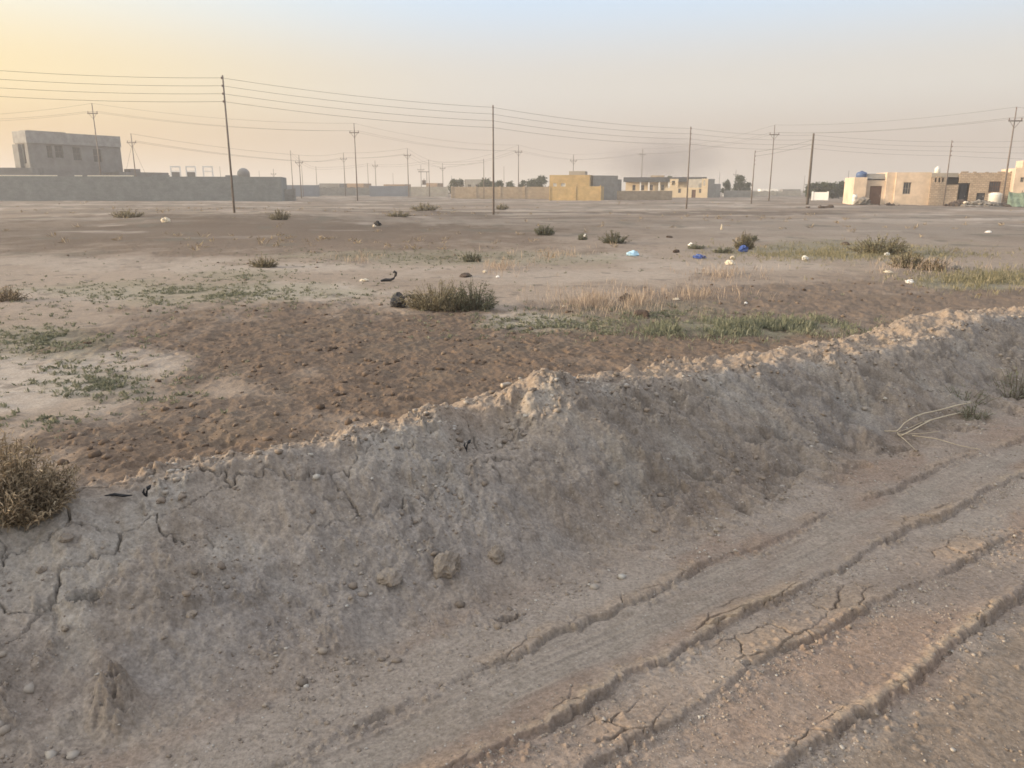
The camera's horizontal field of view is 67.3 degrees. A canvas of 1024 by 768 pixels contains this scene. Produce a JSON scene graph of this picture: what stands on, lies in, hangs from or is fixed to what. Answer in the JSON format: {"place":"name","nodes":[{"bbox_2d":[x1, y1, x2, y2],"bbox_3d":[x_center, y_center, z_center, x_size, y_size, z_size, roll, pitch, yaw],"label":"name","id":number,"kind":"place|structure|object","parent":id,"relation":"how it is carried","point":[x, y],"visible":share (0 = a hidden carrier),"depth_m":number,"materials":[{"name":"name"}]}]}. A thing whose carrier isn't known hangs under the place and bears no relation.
{"place":"outdoors","nodes":[
{"label":"outdoors","id":0,"kind":"place"},
{"bbox_2d":[390,292,414,306],"bbox_3d":[-1.739,-1.336,12.340,0.504,0.263,0.246,5,15,18],"label":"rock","id":1,"kind":"object","parent":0,"point":[394,298],"visible":0.84,"depth_m":12.30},
{"bbox_2d":[0,189,1023,767],"bbox_3d":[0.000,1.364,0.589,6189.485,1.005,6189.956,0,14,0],"label":"ground","id":2,"kind":"structure","parent":0,"point":[622,643],"depth_m":3.61,"materials":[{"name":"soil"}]},
{"bbox_2d":[0,285,31,301],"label":"desert bush","id":3,"kind":"object","parent":2,"relation":"on","point":[6,296],"visible":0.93,"depth_m":13.10,"materials":[{"name":"plant"}]},
{"bbox_2d":[0,168,43,174],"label":"shed","id":4,"kind":"structure","parent":2,"relation":"on","point":[21,171],"depth_m":121.12,"materials":[{"name":"concrete"}]},
{"bbox_2d":[35,566,46,573],"bbox_3d":[-1.613,0.638,2.639,0.034,0.032,0.032,-2,14,-8],"label":"pebble","id":5,"kind":"object","parent":2,"relation":"on","point":[40,569],"visible":1,"depth_m":2.63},
{"bbox_2d":[0,427,82,532],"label":"desert bush","id":6,"kind":"object","parent":2,"relation":"on","point":[26,493],"visible":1,"depth_m":2.75,"materials":[{"name":"plant"}]},
{"bbox_2d":[59,532,73,542],"bbox_3d":[-1.577,0.545,2.727,0.049,0.035,0.041,-10,18,-36],"label":"pebble","id":7,"kind":"object","parent":2,"relation":"on","point":[66,537],"visible":1,"depth_m":2.71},
{"bbox_2d":[12,130,122,175],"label":"grey building","id":8,"kind":"structure","parent":2,"relation":"on","point":[58,153],"depth_m":129.79,"materials":[{"name":"concrete"}]},
{"bbox_2d":[54,145,62,157],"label":"window","id":9,"kind":"structure","parent":8,"relation":"in","point":[58,149],"depth_m":128.88,"materials":[{"name":"grey glass"}]},
{"bbox_2d":[72,147,81,160],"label":"window","id":10,"kind":"structure","parent":8,"relation":"in","point":[76,150],"depth_m":131.55,"materials":[{"name":"grey glass"}]},
{"bbox_2d":[93,149,101,161],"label":"window","id":11,"kind":"structure","parent":8,"relation":"in","point":[95,154],"depth_m":134.55,"materials":[{"name":"grey glass"}]},
{"bbox_2d":[87,103,100,174],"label":"power pole","id":12,"kind":"object","parent":2,"relation":"on","point":[95,136],"visible":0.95,"depth_m":110.53,"materials":[{"name":"wood"}]},
{"bbox_2d":[6,103,491,144],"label":"power line","id":13,"kind":"object","parent":12,"relation":"attached to","point":[236,119],"visible":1,"depth_m":113.31,"materials":[{"name":"metal"}]},
{"bbox_2d":[9,111,489,150],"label":"power line","id":14,"kind":"object","parent":12,"relation":"attached to","point":[237,127],"visible":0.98,"depth_m":114.44,"materials":[{"name":"metal"}]},
{"bbox_2d":[4,111,496,150],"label":"power line","id":15,"kind":"object","parent":12,"relation":"attached to","point":[246,127],"visible":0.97,"depth_m":114.43,"materials":[{"name":"metal"}]},
{"bbox_2d":[106,208,146,217],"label":"desert bush","id":16,"kind":"object","parent":2,"relation":"on","point":[121,214],"visible":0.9,"depth_m":44.40,"materials":[{"name":"green plant"}]},
{"bbox_2d":[103,169,168,176],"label":"long shed","id":17,"kind":"structure","parent":2,"relation":"on","point":[132,172],"depth_m":136.12,"materials":[{"name":"concrete"}]},
{"bbox_2d":[0,175,286,201],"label":"block wall","id":18,"kind":"structure","parent":2,"relation":"on","point":[90,188],"depth_m":105.06,"materials":[{"name":"concrete"}]},
{"bbox_2d":[170,166,180,176],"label":"window frame","id":19,"kind":"object","parent":18,"relation":"on","point":[175,173],"visible":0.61,"depth_m":117.69,"materials":[{"name":"white paint"}]},
{"bbox_2d":[185,166,196,176],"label":"window frame","id":20,"kind":"object","parent":18,"relation":"on","point":[191,174],"visible":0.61,"depth_m":117.69,"materials":[{"name":"white paint"}]},
{"bbox_2d":[186,609,197,618],"bbox_3d":[-1.109,0.799,2.666,0.038,0.028,0.036,0,14,0],"label":"pebble","id":21,"kind":"object","parent":2,"relation":"on","point":[191,614],"visible":1,"depth_m":2.66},
{"bbox_2d":[221,75,235,212],"bbox_3d":[-18.316,-15.252,49.677,0.156,8.784,0.353,0,14,0],"label":"power pole","id":22,"kind":"object","parent":2,"relation":"on","point":[229,156],"visible":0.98,"depth_m":49.73,"materials":[{"name":"wood"}]},
{"bbox_2d":[0,70,1012,141],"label":"power line","id":23,"kind":"object","parent":22,"relation":"attached to","point":[424,102],"visible":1,"depth_m":53.41,"materials":[{"name":"metal"}]},
{"bbox_2d":[237,168,249,176],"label":"roof tank","id":24,"kind":"object","parent":2,"relation":"on","point":[242,172],"visible":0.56,"depth_m":134.26,"materials":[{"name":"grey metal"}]},
{"bbox_2d":[248,253,278,267],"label":"desert bush","id":25,"kind":"object","parent":2,"relation":"on","point":[263,264],"visible":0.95,"depth_m":18.63,"materials":[{"name":"green plant"}]},
{"bbox_2d":[267,208,290,219],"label":"desert bush","id":26,"kind":"object","parent":2,"relation":"on","point":[279,215],"visible":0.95,"depth_m":40.91,"materials":[{"name":"green plant"}]},
{"bbox_2d":[284,188,295,200],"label":"field wall","id":27,"kind":"structure","parent":2,"relation":"on","point":[290,194],"depth_m":113.28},
{"bbox_2d":[287,185,319,196],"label":"field wall","id":28,"kind":"structure","parent":2,"relation":"on","point":[310,190],"depth_m":169.30,"materials":[{"name":"concrete"}]},
{"bbox_2d":[319,183,346,187],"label":"house","id":29,"kind":"structure","parent":2,"relation":"on","point":[331,185],"depth_m":222.37,"materials":[{"name":"concrete"}]},
{"bbox_2d":[319,187,369,195],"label":"field wall","id":30,"kind":"structure","parent":2,"relation":"on","point":[336,191],"depth_m":195.85,"materials":[{"name":"concrete"}]},
{"bbox_2d":[349,124,358,200],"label":"power pole","id":31,"kind":"object","parent":2,"relation":"on","point":[354,132],"visible":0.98,"depth_m":119.04,"materials":[{"name":"wood"}]},
{"bbox_2d":[347,183,370,187],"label":"house","id":32,"kind":"structure","parent":2,"relation":"on","point":[359,185],"depth_m":207.90,"materials":[{"name":"beige brick"}]},
{"bbox_2d":[369,185,407,195],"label":"field wall","id":33,"kind":"structure","parent":2,"relation":"on","point":[388,190],"depth_m":173.57,"materials":[{"name":"concrete"}]},
{"bbox_2d":[377,567,401,586],"bbox_3d":[-0.478,0.758,3.016,0.096,0.068,0.084,5,15,18],"label":"earth clod","id":34,"kind":"object","parent":2,"relation":"on","point":[389,577],"visible":1,"depth_m":2.99,"materials":[{"name":"soil"}]},
{"bbox_2d":[385,210,411,216],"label":"desert bush","id":35,"kind":"object","parent":2,"relation":"on","point":[395,214],"visible":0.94,"depth_m":48.72,"materials":[{"name":"green plant"}]},
{"bbox_2d":[0,237,843,438],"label":"field weeds","id":36,"kind":"object","parent":2,"relation":"on","point":[100,383],"visible":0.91,"depth_m":10.58,"materials":[{"name":"green plant"}]},
{"bbox_2d":[411,202,440,210],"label":"desert bush","id":37,"kind":"object","parent":2,"relation":"on","point":[420,206],"visible":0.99,"depth_m":65.75,"materials":[{"name":"green plant"}]},
{"bbox_2d":[409,186,448,196],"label":"field wall","id":38,"kind":"structure","parent":2,"relation":"on","point":[434,191],"depth_m":177.48,"materials":[{"name":"concrete"}]},
{"bbox_2d":[395,279,483,311],"bbox_3d":[-1.181,-1.421,12.262,1.263,0.584,1.214,6,15,22],"label":"desert bush","id":39,"kind":"object","parent":2,"relation":"on","point":[440,301],"visible":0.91,"depth_m":12.10,"materials":[{"name":"green plant"}]},
{"bbox_2d":[433,550,460,579],"bbox_3d":[-0.268,0.745,3.127,0.113,0.159,0.132,2,14,8],"label":"earth clod","id":40,"kind":"object","parent":2,"relation":"on","point":[447,564],"visible":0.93,"depth_m":3.08,"materials":[{"name":"soil"}]},
{"bbox_2d":[448,179,459,193],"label":"leafy tree","id":41,"kind":"object","parent":2,"relation":"on","point":[454,182],"visible":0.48,"depth_m":178.64,"materials":[{"name":"green plant"}]},
{"bbox_2d":[460,250,482,261],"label":"desert bush","id":42,"kind":"object","parent":2,"relation":"on","point":[469,258],"visible":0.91,"depth_m":20.18,"materials":[{"name":"green plant"}]},
{"bbox_2d":[445,275,498,311],"bbox_3d":[-0.631,-1.413,12.154,0.880,0.615,0.732,0,14,0],"label":"desert bush","id":43,"kind":"object","parent":2,"relation":"on","point":[474,302],"visible":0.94,"depth_m":12.08,"materials":[{"name":"green plant"}]},
{"bbox_2d":[465,179,485,186],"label":"house","id":44,"kind":"structure","parent":2,"relation":"on","point":[472,182],"depth_m":193.15,"materials":[{"name":"concrete"}]},
{"bbox_2d":[478,177,491,186],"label":"leafy tree","id":45,"kind":"object","parent":2,"relation":"on","point":[487,182],"visible":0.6,"depth_m":178.50,"materials":[{"name":"green plant"}]},
{"bbox_2d":[492,105,494,214],"bbox_3d":[-1.402,-16.554,57.600,0.156,8.188,0.353,0,14,0],"label":"power pole","id":46,"kind":"object","parent":2,"relation":"on","point":[493,159],"visible":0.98,"depth_m":57.58,"materials":[{"name":"wood"}]},
{"bbox_2d":[487,544,504,564],"bbox_3d":[-0.064,0.716,3.223,0.077,0.102,0.060,-4,15,-16],"label":"earth clod","id":47,"kind":"object","parent":2,"relation":"on","point":[495,554],"visible":1,"depth_m":3.20,"materials":[{"name":"soil"}]},
{"bbox_2d":[451,186,548,198],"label":"field wall","id":48,"kind":"structure","parent":2,"relation":"on","point":[500,192],"depth_m":146.54,"materials":[{"name":"concrete"}]},
{"bbox_2d":[1,238,1019,481],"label":"soil clods","id":49,"kind":"object","parent":2,"relation":"on","point":[103,441],"visible":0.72,"depth_m":7.97,"materials":[{"name":"soil"}]},
{"bbox_2d":[2,201,1023,257],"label":"scrub","id":50,"kind":"object","parent":2,"relation":"on","point":[263,239],"visible":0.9,"depth_m":30.40,"materials":[{"name":"plant"}]},
{"bbox_2d":[515,145,521,186],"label":"power pole","id":51,"kind":"object","parent":2,"relation":"on","point":[518,152],"visible":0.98,"depth_m":153.70,"materials":[{"name":"wood"}]},
{"bbox_2d":[136,134,511,162],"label":"power line","id":52,"kind":"object","parent":51,"relation":"attached to","point":[304,155],"visible":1,"depth_m":141.08,"materials":[{"name":"metal"}]},
{"bbox_2d":[139,141,519,166],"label":"power line","id":53,"kind":"object","parent":51,"relation":"attached to","point":[295,160],"visible":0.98,"depth_m":142.82,"materials":[{"name":"metal"}]},
{"bbox_2d":[520,107,1020,153],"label":"power line","id":54,"kind":"object","parent":51,"relation":"attached to","point":[821,124],"visible":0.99,"depth_m":101.71,"materials":[{"name":"metal"}]},
{"bbox_2d":[527,117,1016,159],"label":"power line","id":55,"kind":"object","parent":51,"relation":"attached to","point":[771,132],"visible":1,"depth_m":104.28,"materials":[{"name":"metal"}]},
{"bbox_2d":[529,118,1017,159],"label":"power line","id":56,"kind":"object","parent":51,"relation":"attached to","point":[780,132],"visible":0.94,"depth_m":109.69,"materials":[{"name":"metal"}]},
{"bbox_2d":[526,178,538,186],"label":"leafy tree","id":57,"kind":"object","parent":2,"relation":"on","point":[530,183],"visible":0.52,"depth_m":178.68,"materials":[{"name":"green plant"}]},
{"bbox_2d":[535,175,547,186],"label":"leafy tree","id":58,"kind":"object","parent":2,"relation":"on","point":[541,181],"visible":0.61,"depth_m":178.10,"materials":[{"name":"green plant"}]},
{"bbox_2d":[534,224,554,235],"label":"desert bush","id":59,"kind":"object","parent":2,"relation":"on","point":[543,231],"visible":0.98,"depth_m":31.39,"materials":[{"name":"green plant"}]},
{"bbox_2d":[549,171,603,200],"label":"yellow house","id":60,"kind":"structure","parent":2,"relation":"on","point":[573,185],"depth_m":127.84,"materials":[{"name":"paint"}]},
{"bbox_2d":[591,175,621,199],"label":"grey house","id":61,"kind":"structure","parent":2,"relation":"on","point":[612,185],"depth_m":135.25,"materials":[{"name":"concrete"}]},
{"bbox_2d":[597,230,631,243],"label":"desert bush","id":62,"kind":"object","parent":2,"relation":"on","point":[615,239],"visible":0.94,"depth_m":26.78,"materials":[{"name":"green plant"}]},
{"bbox_2d":[634,309,648,317],"bbox_3d":[1.935,-1.022,11.488,0.241,0.184,0.191,4,15,15],"label":"earth clod","id":63,"kind":"object","parent":2,"relation":"on","point":[645,313],"visible":0.47,"depth_m":11.40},
{"bbox_2d":[617,191,671,199],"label":"field wall","id":64,"kind":"structure","parent":2,"relation":"on","point":[644,195],"depth_m":132.50,"materials":[{"name":"concrete"}]},
{"bbox_2d":[623,175,706,190],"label":"flat roof house","id":65,"kind":"structure","parent":2,"relation":"on","point":[657,183],"depth_m":175.18,"materials":[{"name":"beige paint"}]},
{"bbox_2d":[665,179,707,197],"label":"cream house","id":66,"kind":"structure","parent":2,"relation":"on","point":[677,192],"depth_m":160.13,"materials":[{"name":"paint"}]},
{"bbox_2d":[686,127,691,208],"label":"power pole","id":67,"kind":"object","parent":2,"relation":"on","point":[688,170],"visible":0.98,"depth_m":73.23,"materials":[{"name":"wood"}]},
{"bbox_2d":[687,241,706,248],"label":"desert bush","id":68,"kind":"object","parent":2,"relation":"on","point":[695,246],"visible":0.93,"depth_m":24.60,"materials":[{"name":"green plant"}]},
{"bbox_2d":[688,179,720,197],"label":"side annexe","id":69,"kind":"structure","parent":2,"relation":"on","point":[713,190],"depth_m":161.34,"materials":[{"name":"concrete"}]},
{"bbox_2d":[543,308,900,348],"bbox_3d":[3.292,-0.832,10.567,5.819,0.212,2.565,-3,15,-13],"label":"grass strip","id":70,"kind":"object","parent":2,"relation":"on","point":[735,326],"depth_m":10.38,"materials":[{"name":"plant"}]},
{"bbox_2d":[710,245,734,252],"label":"desert bush","id":71,"kind":"object","parent":2,"relation":"on","point":[726,250],"visible":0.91,"depth_m":22.96,"materials":[{"name":"green plant"}]},
{"bbox_2d":[720,179,731,194],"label":"leafy tree","id":72,"kind":"object","parent":2,"relation":"on","point":[726,184],"visible":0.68,"depth_m":183.52,"materials":[{"name":"green plant"}]},
{"bbox_2d":[723,190,751,197],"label":"field wall","id":73,"kind":"structure","parent":2,"relation":"on","point":[736,193],"depth_m":166.96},
{"bbox_2d":[732,175,747,189],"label":"leafy tree","id":74,"kind":"object","parent":2,"relation":"on","point":[739,185],"visible":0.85,"depth_m":178.35,"materials":[{"name":"green plant"}]},
{"bbox_2d":[732,231,756,249],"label":"desert bush","id":75,"kind":"object","parent":2,"relation":"on","point":[749,244],"visible":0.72,"depth_m":24.09,"materials":[{"name":"green plant"}]},
{"bbox_2d":[768,125,778,200],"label":"power pole","id":76,"kind":"object","parent":2,"relation":"on","point":[771,161],"visible":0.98,"depth_m":116.24,"materials":[{"name":"wood"}]},
{"bbox_2d":[752,191,800,195],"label":"field wall","id":77,"kind":"structure","parent":2,"relation":"on","point":[777,193],"depth_m":197.97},
{"bbox_2d":[806,133,814,204],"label":"power pole","id":78,"kind":"object","parent":2,"relation":"on","point":[809,180],"visible":0.95,"depth_m":84.76,"materials":[{"name":"brown wood"}]},
{"bbox_2d":[2,79,955,146],"bbox_3d":[10.301,-22.193,66.189,94.778,2.163,16.472,-6,15,-22],"label":"power line","id":79,"kind":"object","parent":78,"relation":"attached to","point":[436,110],"visible":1,"depth_m":54.01,"materials":[{"name":"metal"}]},
{"bbox_2d":[8,88,992,152],"bbox_3d":[10.325,-21.665,66.340,94.969,2.323,16.504,-6,15,-22],"label":"power line","id":80,"kind":"object","parent":78,"relation":"attached to","point":[452,118],"visible":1,"depth_m":54.93,"materials":[{"name":"metal"}]},
{"bbox_2d":[0,96,1009,158],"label":"power line","id":81,"kind":"object","parent":78,"relation":"attached to","point":[453,125],"visible":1,"depth_m":54.56,"materials":[{"name":"metal"}]},
{"bbox_2d":[803,182,817,197],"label":"leafy tree","id":82,"kind":"object","parent":2,"relation":"on","point":[813,186],"visible":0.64,"depth_m":145.14,"materials":[{"name":"green plant"}]},
{"bbox_2d":[811,191,828,199],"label":"field wall","id":83,"kind":"structure","parent":2,"relation":"on","point":[819,195],"depth_m":123.86,"materials":[{"name":"white paint"}]},
{"bbox_2d":[822,181,835,197],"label":"leafy tree","id":84,"kind":"object","parent":2,"relation":"on","point":[830,187],"visible":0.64,"depth_m":144.96,"materials":[{"name":"green plant"}]},
{"bbox_2d":[830,181,839,197],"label":"leafy tree","id":85,"kind":"object","parent":2,"relation":"on","point":[835,194],"visible":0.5,"depth_m":146.92,"materials":[{"name":"green plant"}]},
{"bbox_2d":[854,197,871,204],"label":"rubbish heap","id":86,"kind":"object","parent":2,"relation":"on","point":[862,201],"visible":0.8,"depth_m":87.68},
{"bbox_2d":[844,233,912,254],"bbox_3d":[10.781,-4.117,22.591,1.930,0.812,1.539,0,14,0],"label":"grass clump","id":87,"kind":"object","parent":2,"relation":"on","point":[891,248],"visible":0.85,"depth_m":22.44,"materials":[{"name":"plant"}]},
{"bbox_2d":[843,172,931,204],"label":"plastered house","id":88,"kind":"structure","parent":2,"relation":"on","point":[904,188],"depth_m":88.49,"materials":[{"name":"paint"}]},
{"bbox_2d":[869,186,881,204],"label":"door","id":89,"kind":"structure","parent":88,"relation":"in","point":[875,191],"depth_m":89.33,"materials":[{"name":"metal"}]},
{"bbox_2d":[902,182,911,193],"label":"window","id":90,"kind":"structure","parent":88,"relation":"in","point":[907,185],"depth_m":88.06,"materials":[{"name":"metal"}]},
{"bbox_2d":[884,247,929,267],"bbox_3d":[9.517,-2.995,18.456,1.013,0.563,0.746,0,14,0],"label":"desert bush","id":91,"kind":"object","parent":2,"relation":"on","point":[904,261],"visible":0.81,"depth_m":18.46,"materials":[{"name":"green plant"}]},
{"bbox_2d":[884,402,980,449],"bbox_3d":[3.019,0.290,5.167,1.269,0.108,0.510,-9,17,-33],"label":"dry branch","id":92,"kind":"object","parent":2,"relation":"on","point":[927,422],"visible":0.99,"depth_m":5.17,"materials":[{"name":"wood"}]},
{"bbox_2d":[915,256,950,271],"bbox_3d":[9.842,-2.763,17.931,0.825,0.413,0.694,6,16,24],"label":"desert bush","id":93,"kind":"object","parent":2,"relation":"on","point":[927,264],"visible":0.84,"depth_m":17.87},
{"bbox_2d":[942,140,952,205],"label":"power pole","id":94,"kind":"object","parent":2,"relation":"on","point":[947,174],"visible":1,"depth_m":83.44,"materials":[{"name":"wood"}]},
{"bbox_2d":[944,199,970,205],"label":"rubble pile","id":95,"kind":"object","parent":2,"relation":"on","point":[959,202],"visible":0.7,"depth_m":81.88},
{"bbox_2d":[930,383,1002,404],"bbox_3d":[3.420,0.069,5.834,0.487,0.185,0.307,0,14,0],"label":"desert bush","id":96,"kind":"object","parent":2,"relation":"on","point":[966,396],"visible":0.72,"depth_m":5.78,"materials":[{"name":"green plant"}]},
{"bbox_2d":[928,171,1011,205],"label":"brick house","id":97,"kind":"structure","parent":2,"relation":"on","point":[967,185],"depth_m":86.02,"materials":[{"name":"brown brick"}]},
{"bbox_2d":[959,184,967,199],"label":"door","id":98,"kind":"structure","parent":97,"relation":"in","point":[963,188],"depth_m":86.80,"materials":[{"name":"grey metal"}]},
{"bbox_2d":[988,181,1000,191],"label":"window","id":99,"kind":"structure","parent":97,"relation":"in","point":[994,186],"depth_m":85.26,"materials":[{"name":"brown glass"}]},
{"bbox_2d":[955,401,995,421],"bbox_3d":[3.311,0.203,5.509,0.270,0.185,0.229,0,14,0],"label":"desert bush","id":100,"kind":"object","parent":2,"relation":"on","point":[969,414],"visible":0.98,"depth_m":5.50,"materials":[{"name":"green plant"}]},
{"bbox_2d":[960,199,1003,206],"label":"rubble pile","id":101,"kind":"object","parent":2,"relation":"on","point":[980,203],"visible":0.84,"depth_m":80.51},
{"bbox_2d":[988,193,1002,202],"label":"cylinder tank","id":102,"kind":"object","parent":2,"relation":"on","point":[995,197],"visible":0.55,"depth_m":83.91,"materials":[{"name":"white plastic"}]},
{"bbox_2d":[986,361,1023,399],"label":"desert bush","id":103,"kind":"object","parent":2,"relation":"on","point":[1016,390],"visible":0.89,"depth_m":6.08,"materials":[{"name":"green plant"}]},
{"bbox_2d":[1001,107,1022,202],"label":"power pole","id":104,"kind":"object","parent":2,"relation":"on","point":[1014,121],"visible":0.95,"depth_m":81.34,"materials":[{"name":"wood"}]},
{"bbox_2d":[1001,160,1023,192],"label":"end house","id":105,"kind":"structure","parent":2,"relation":"on","point":[1017,182],"depth_m":83.36,"materials":[{"name":"paint"}]},
{"bbox_2d":[1007,191,1023,206],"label":"cloth fence","id":106,"kind":"object","parent":2,"relation":"on","point":[1015,200],"visible":0.94,"depth_m":79.78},
{"bbox_2d":[0,0,1023,188],"label":"sky","id":107,"kind":"structure","parent":0,"point":[736,67],"materials":[{"name":"beige"}]},
{"bbox_2d":[330,247,1004,336],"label":"dry grass","id":108,"kind":"structure","parent":0,"point":[599,297],"depth_m":13.40,"materials":[{"name":"plant"}]},
{"bbox_2d":[646,238,1023,298],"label":"field grass","id":109,"kind":"structure","parent":0,"point":[1001,277],"depth_m":20.09,"materials":[{"name":"plant"}]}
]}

